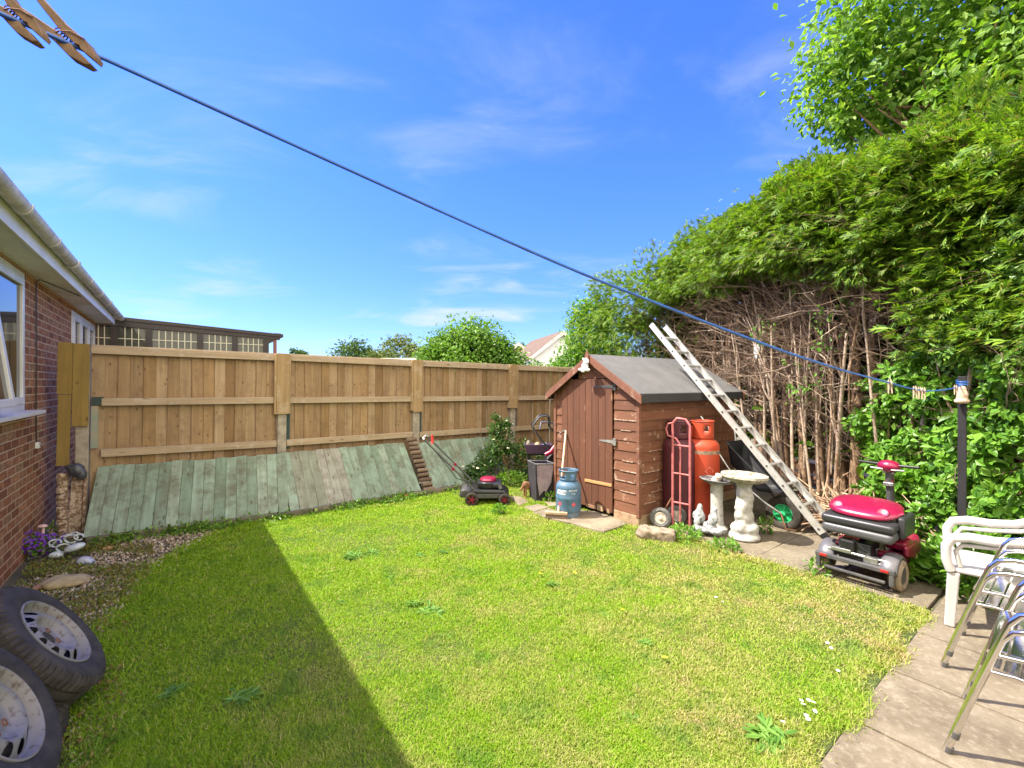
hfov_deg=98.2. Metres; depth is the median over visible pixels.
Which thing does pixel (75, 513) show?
broken post
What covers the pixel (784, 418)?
conifer
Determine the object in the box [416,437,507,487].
fence sheet
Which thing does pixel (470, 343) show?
tree
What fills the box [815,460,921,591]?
mobility scooter
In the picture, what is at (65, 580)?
rock
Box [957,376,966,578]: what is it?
clothes post
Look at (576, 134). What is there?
sky
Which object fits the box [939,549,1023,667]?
aluminium chair
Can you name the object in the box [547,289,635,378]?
tree
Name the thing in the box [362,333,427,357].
tree
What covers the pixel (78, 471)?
plastic bag
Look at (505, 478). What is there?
bush
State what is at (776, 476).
ladder
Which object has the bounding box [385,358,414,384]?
garage
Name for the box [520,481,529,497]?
animal figurine
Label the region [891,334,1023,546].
leafy shrub
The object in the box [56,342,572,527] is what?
fence
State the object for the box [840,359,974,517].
leafy shrub
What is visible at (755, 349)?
white rag
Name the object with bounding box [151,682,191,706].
weed rosette
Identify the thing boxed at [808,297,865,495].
ivy
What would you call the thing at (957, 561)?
plastic chair
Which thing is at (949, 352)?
ivy
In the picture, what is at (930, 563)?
weed clump
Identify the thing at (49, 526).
purple flower plant
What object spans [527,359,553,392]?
tree
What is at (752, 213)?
conifer
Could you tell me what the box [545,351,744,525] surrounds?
garden shed
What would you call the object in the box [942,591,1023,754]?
aluminium chair
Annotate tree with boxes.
[289,347,309,354]
[325,335,377,357]
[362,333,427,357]
[410,310,532,408]
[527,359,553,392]
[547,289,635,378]
[759,0,1023,493]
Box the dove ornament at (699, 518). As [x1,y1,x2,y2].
[692,503,722,534]
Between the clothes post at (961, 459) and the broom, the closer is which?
the clothes post at (961, 459)
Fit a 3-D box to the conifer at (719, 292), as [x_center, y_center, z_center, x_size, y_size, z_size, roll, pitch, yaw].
[4.306,-0.824,7.293,3.160,4.956,2.579,0,0,0]
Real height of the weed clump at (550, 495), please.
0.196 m
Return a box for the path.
[650,511,945,609]
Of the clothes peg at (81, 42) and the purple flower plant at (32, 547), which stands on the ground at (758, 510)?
the purple flower plant at (32, 547)
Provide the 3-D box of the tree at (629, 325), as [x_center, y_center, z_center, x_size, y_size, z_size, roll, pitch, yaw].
[2.974,-0.836,10.114,4.290,4.976,3.133,0,0,0]
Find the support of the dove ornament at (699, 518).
on the path
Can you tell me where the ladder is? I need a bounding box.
[649,323,838,538]
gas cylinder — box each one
[556,468,580,517]
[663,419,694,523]
[691,419,719,523]
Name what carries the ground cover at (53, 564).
on the ground at (758, 510)
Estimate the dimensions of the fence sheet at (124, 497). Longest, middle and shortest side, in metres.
1.841 x 0.846 x 0.055 m
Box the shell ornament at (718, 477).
[711,473,723,481]
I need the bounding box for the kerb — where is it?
[85,484,463,544]
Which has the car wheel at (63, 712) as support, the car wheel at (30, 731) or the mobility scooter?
the car wheel at (30, 731)
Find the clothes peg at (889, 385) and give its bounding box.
[887,379,892,393]
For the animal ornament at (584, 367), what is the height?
0.185 m
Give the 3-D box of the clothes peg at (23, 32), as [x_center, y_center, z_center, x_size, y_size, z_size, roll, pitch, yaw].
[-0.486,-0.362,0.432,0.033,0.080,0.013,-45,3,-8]
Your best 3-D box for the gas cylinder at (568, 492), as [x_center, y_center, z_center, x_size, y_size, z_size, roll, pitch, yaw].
[0.678,1.296,5.327,0.304,0.543,0.304,0,0,0]
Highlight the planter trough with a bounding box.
[524,440,551,481]
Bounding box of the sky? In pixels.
[0,0,1012,358]
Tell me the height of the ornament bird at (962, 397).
0.137 m
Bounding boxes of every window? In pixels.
[0,257,45,422]
[71,310,94,369]
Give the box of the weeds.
[60,476,510,550]
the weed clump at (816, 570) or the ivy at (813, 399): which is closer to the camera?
the weed clump at (816, 570)
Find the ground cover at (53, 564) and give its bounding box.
[11,534,154,767]
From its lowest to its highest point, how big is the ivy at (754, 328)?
2.724 m
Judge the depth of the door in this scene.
5.49 m
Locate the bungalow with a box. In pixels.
[0,167,124,587]
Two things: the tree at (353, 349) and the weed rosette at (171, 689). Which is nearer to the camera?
the weed rosette at (171, 689)
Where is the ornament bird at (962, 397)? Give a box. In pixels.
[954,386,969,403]
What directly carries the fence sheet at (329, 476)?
on the kerb
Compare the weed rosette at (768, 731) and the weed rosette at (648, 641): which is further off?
the weed rosette at (648, 641)
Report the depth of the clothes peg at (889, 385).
2.24 m
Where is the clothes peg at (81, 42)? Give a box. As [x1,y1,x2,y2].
[23,0,102,71]
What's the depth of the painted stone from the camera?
3.89 m
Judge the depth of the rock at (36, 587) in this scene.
3.42 m
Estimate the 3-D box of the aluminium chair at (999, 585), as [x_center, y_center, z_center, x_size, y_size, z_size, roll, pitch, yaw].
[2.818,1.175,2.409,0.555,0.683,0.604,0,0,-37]
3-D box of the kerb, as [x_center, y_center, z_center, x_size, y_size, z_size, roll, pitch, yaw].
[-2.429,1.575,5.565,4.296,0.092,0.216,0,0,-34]
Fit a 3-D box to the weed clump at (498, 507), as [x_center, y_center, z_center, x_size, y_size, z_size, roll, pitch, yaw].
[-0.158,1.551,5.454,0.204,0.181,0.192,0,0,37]
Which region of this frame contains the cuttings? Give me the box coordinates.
[775,465,936,543]
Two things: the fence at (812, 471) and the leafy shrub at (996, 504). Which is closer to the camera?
the leafy shrub at (996, 504)
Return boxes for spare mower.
[531,414,553,462]
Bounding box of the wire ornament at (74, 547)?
[48,532,85,557]
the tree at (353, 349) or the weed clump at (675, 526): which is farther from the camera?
the tree at (353, 349)
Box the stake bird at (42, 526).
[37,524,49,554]
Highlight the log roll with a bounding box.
[405,437,434,490]
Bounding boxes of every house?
[512,342,524,353]
[517,330,577,374]
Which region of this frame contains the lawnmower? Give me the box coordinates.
[422,434,509,505]
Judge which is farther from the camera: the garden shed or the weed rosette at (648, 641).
the garden shed
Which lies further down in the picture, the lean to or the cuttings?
the cuttings
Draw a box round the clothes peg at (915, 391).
[913,386,916,398]
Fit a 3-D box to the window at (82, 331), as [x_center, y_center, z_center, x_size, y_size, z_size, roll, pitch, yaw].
[-6.370,-0.442,6.560,0.320,1.055,2.060,0,0,-37]
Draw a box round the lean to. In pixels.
[95,317,282,352]
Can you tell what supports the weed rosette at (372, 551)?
on the lawn at (908, 634)
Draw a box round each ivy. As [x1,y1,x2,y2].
[750,308,782,494]
[781,359,828,502]
[799,220,866,501]
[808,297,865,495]
[913,187,1023,508]
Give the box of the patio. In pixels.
[818,585,1023,767]
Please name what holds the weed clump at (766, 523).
on the path
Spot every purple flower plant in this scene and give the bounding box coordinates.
[21,527,66,559]
[45,520,59,539]
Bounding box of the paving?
[510,496,626,532]
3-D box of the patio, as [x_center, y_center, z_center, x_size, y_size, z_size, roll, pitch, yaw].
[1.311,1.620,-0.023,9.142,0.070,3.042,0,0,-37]
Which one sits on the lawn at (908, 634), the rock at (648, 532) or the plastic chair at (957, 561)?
the rock at (648, 532)
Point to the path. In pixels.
(794, 548)
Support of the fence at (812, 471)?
on the ground at (758, 510)
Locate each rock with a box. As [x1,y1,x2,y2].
[32,583,43,590]
[41,573,90,590]
[636,524,675,542]
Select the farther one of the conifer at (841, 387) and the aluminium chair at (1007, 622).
the conifer at (841, 387)
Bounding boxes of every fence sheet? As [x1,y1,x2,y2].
[83,453,288,537]
[285,443,420,510]
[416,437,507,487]
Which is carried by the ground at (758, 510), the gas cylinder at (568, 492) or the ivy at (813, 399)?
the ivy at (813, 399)
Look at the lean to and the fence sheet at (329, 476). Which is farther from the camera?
the lean to
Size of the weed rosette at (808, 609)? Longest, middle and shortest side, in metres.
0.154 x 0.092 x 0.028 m
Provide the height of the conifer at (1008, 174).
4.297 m
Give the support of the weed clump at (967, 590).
on the patio
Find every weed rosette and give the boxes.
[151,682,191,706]
[218,685,264,706]
[341,551,368,559]
[363,548,380,556]
[405,598,429,606]
[415,600,444,619]
[544,581,561,586]
[621,711,638,724]
[636,638,652,647]
[740,712,798,760]
[800,604,813,613]
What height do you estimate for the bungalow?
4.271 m
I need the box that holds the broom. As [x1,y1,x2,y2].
[545,430,567,518]
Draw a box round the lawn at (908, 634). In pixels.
[86,485,923,767]
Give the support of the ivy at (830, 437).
on the ground at (758, 510)
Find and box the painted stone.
[75,556,94,565]
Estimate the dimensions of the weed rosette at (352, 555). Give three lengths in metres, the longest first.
0.246 x 0.212 x 0.040 m
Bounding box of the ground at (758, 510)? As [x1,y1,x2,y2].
[0,408,945,767]
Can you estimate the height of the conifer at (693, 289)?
5.025 m
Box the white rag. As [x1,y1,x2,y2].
[753,344,759,357]
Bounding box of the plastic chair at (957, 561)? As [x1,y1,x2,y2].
[941,516,1023,626]
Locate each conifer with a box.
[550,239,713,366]
[619,219,753,438]
[655,214,780,443]
[671,169,812,457]
[680,158,865,495]
[707,136,914,500]
[733,121,941,495]
[774,51,1023,507]
[860,67,1023,486]
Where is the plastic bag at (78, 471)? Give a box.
[65,463,86,479]
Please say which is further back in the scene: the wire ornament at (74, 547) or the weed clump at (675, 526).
the weed clump at (675, 526)
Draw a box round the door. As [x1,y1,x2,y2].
[559,379,615,513]
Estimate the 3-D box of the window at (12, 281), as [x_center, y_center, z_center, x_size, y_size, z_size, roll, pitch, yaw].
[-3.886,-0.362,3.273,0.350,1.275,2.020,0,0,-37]
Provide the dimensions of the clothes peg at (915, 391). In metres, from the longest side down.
0.074 x 0.020 x 0.012 m
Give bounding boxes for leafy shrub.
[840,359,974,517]
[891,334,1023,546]
[956,351,1023,588]
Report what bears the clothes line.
attached to the clothes post at (961, 459)
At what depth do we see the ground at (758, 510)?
4.22 m
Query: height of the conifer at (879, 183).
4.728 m
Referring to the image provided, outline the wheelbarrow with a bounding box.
[700,416,803,531]
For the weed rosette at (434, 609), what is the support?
on the lawn at (908, 634)
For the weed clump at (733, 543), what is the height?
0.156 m
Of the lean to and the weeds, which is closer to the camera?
the weeds
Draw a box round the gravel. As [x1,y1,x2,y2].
[19,524,232,767]
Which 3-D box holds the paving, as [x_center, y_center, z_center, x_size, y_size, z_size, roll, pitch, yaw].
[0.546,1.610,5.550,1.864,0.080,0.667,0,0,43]
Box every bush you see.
[461,412,517,482]
[493,468,526,486]
[505,436,543,475]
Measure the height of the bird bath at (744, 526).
0.662 m
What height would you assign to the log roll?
0.733 m
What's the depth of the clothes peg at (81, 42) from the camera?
0.45 m
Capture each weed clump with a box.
[491,503,506,514]
[542,491,555,501]
[668,521,703,543]
[707,535,743,553]
[757,513,773,533]
[803,555,831,576]
[907,554,931,583]
[912,532,978,590]
[919,517,1023,609]
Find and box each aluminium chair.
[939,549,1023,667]
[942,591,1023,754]
[944,537,1023,656]
[948,580,1023,740]
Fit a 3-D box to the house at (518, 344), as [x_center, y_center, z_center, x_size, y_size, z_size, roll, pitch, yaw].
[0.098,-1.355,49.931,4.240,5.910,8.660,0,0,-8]
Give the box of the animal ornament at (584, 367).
[578,358,589,372]
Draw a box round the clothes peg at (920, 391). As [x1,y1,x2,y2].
[918,387,922,398]
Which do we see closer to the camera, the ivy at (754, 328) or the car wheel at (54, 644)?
the car wheel at (54, 644)
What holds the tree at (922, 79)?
on the ground at (758, 510)
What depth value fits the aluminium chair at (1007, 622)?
1.86 m
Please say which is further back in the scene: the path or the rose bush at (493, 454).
the rose bush at (493, 454)
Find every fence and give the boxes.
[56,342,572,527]
[766,443,1019,520]
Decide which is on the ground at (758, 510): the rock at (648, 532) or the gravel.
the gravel
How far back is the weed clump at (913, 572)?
3.53 m
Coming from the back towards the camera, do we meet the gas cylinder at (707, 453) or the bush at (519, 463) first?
the bush at (519, 463)
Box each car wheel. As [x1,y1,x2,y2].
[0,586,105,706]
[0,648,61,767]
[56,704,68,736]
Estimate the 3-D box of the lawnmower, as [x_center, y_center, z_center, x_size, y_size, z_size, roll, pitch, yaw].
[-0.615,1.146,6.044,1.166,0.908,0.516,0,0,-3]
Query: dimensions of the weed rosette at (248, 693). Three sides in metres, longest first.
0.223 x 0.163 x 0.031 m
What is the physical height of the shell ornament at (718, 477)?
0.100 m
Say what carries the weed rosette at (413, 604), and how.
on the lawn at (908, 634)
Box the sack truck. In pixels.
[650,417,690,527]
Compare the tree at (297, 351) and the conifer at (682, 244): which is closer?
the conifer at (682, 244)
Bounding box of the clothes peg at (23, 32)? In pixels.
[0,0,50,48]
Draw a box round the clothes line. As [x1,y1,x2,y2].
[0,11,968,391]
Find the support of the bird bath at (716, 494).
on the path
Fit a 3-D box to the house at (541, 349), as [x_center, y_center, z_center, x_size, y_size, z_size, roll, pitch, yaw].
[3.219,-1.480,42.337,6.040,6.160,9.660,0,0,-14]
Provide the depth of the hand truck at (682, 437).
5.02 m
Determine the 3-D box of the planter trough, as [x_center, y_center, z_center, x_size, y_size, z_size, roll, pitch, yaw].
[0.406,1.241,6.970,0.430,0.718,0.240,0,0,2]
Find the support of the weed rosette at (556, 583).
on the lawn at (908, 634)
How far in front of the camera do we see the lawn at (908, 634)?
2.70 m
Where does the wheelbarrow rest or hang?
on the path
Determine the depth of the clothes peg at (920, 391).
2.62 m
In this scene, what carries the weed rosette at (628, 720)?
on the lawn at (908, 634)
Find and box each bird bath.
[699,475,734,533]
[720,470,768,542]
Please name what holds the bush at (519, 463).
on the lawn at (908, 634)
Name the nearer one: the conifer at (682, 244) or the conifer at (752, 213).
the conifer at (752, 213)
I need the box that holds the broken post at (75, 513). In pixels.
[55,473,87,538]

